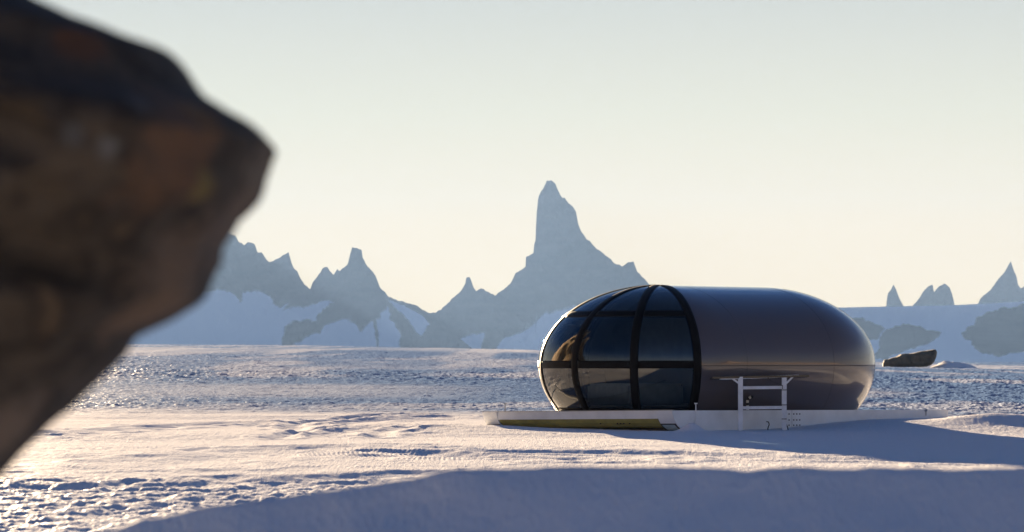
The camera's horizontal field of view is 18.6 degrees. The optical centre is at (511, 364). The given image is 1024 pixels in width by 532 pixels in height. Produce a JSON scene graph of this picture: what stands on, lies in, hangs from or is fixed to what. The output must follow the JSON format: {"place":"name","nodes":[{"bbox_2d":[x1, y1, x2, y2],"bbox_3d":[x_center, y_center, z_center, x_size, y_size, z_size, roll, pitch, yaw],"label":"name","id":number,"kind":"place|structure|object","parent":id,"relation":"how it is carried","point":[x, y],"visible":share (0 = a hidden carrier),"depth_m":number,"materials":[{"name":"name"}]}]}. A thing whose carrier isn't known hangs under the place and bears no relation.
{"place":"outdoors","nodes":[
{"label":"outdoors","id":0,"kind":"place"},
{"bbox_2d":[132,235,472,348],"bbox_3d":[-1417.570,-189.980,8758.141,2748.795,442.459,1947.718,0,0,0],"label":"mountain","id":1,"kind":"structure","parent":0,"point":[254,297],"depth_m":8505.48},
{"bbox_2d":[0,344,1023,531],"bbox_3d":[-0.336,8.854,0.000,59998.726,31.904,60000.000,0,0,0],"label":"snow field","id":2,"kind":"structure","parent":0,"point":[216,438],"depth_m":41.43,"materials":[{"name":"white snow"}]},
{"bbox_2d":[0,0,276,478],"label":"boulder","id":3,"kind":"object","parent":2,"relation":"on","point":[134,173],"visible":1,"depth_m":4.09,"materials":[{"name":"brown stone"}]},
{"bbox_2d":[482,403,947,430],"bbox_3d":[4.152,1.060,62.194,8.362,0.692,5.062,0,0,-45],"label":"raised platform","id":4,"kind":"object","parent":2,"relation":"on","point":[707,420],"visible":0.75,"depth_m":59.37,"materials":[{"name":"white paint"}]},
{"bbox_2d":[538,284,875,410],"bbox_3d":[3.869,-0.258,61.602,7.183,2.596,4.729,0,0,-35],"label":"camping pod","id":5,"kind":"object","parent":4,"relation":"on","point":[659,347],"visible":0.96,"depth_m":60.30,"materials":[{"name":"metal"},{"name":"tinted glass"}]},
{"bbox_2d":[746,396,752,409],"bbox_3d":[4.513,0.729,59.300,0.139,0.276,0.052,0,0,0],"label":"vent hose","id":6,"kind":"object","parent":4,"relation":"on","point":[747,400],"visible":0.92,"depth_m":59.28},
{"bbox_2d":[710,375,808,430],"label":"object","id":7,"kind":"object","parent":2,"relation":"on","point":[741,387],"visible":0.84,"depth_m":58.39,"materials":[{"name":"white paint"}]},
{"bbox_2d":[882,349,936,366],"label":"boulder","id":8,"kind":"object","parent":2,"relation":"on","point":[922,358],"visible":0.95,"depth_m":478.21,"materials":[{"name":"stone"}]},
{"bbox_2d":[930,361,976,367],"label":"snow drift","id":9,"kind":"object","parent":2,"relation":"on","point":[946,364],"visible":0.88,"depth_m":478.93,"materials":[{"name":"white snow"}]},
{"bbox_2d":[41,0,1023,312],"label":"sky","id":10,"kind":"structure","parent":0,"point":[840,153],"materials":[{"name":"white"}]},
{"bbox_2d":[431,180,649,349],"bbox_3d":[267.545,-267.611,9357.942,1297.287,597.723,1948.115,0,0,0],"label":"mountain","id":11,"kind":"structure","parent":0,"point":[569,266],"depth_m":9153.53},
{"bbox_2d":[886,285,902,305],"bbox_3d":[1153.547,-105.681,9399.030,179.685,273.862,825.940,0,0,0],"label":"mountain","id":12,"kind":"structure","parent":0,"point":[893,298],"depth_m":9484.41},
{"bbox_2d":[839,301,1023,362],"bbox_3d":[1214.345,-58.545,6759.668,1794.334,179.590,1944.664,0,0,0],"label":"snow plateau","id":13,"kind":"structure","parent":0,"point":[987,332],"depth_m":6752.80,"materials":[{"name":"white snow"}]},
{"bbox_2d":[913,284,954,305],"bbox_3d":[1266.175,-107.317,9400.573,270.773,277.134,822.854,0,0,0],"label":"mountain","id":14,"kind":"structure","parent":0,"point":[940,295],"depth_m":9482.86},
{"bbox_2d":[978,261,1023,303],"bbox_3d":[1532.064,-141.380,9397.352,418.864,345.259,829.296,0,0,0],"label":"mountain","id":15,"kind":"structure","parent":0,"point":[1005,288],"depth_m":9447.25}
]}

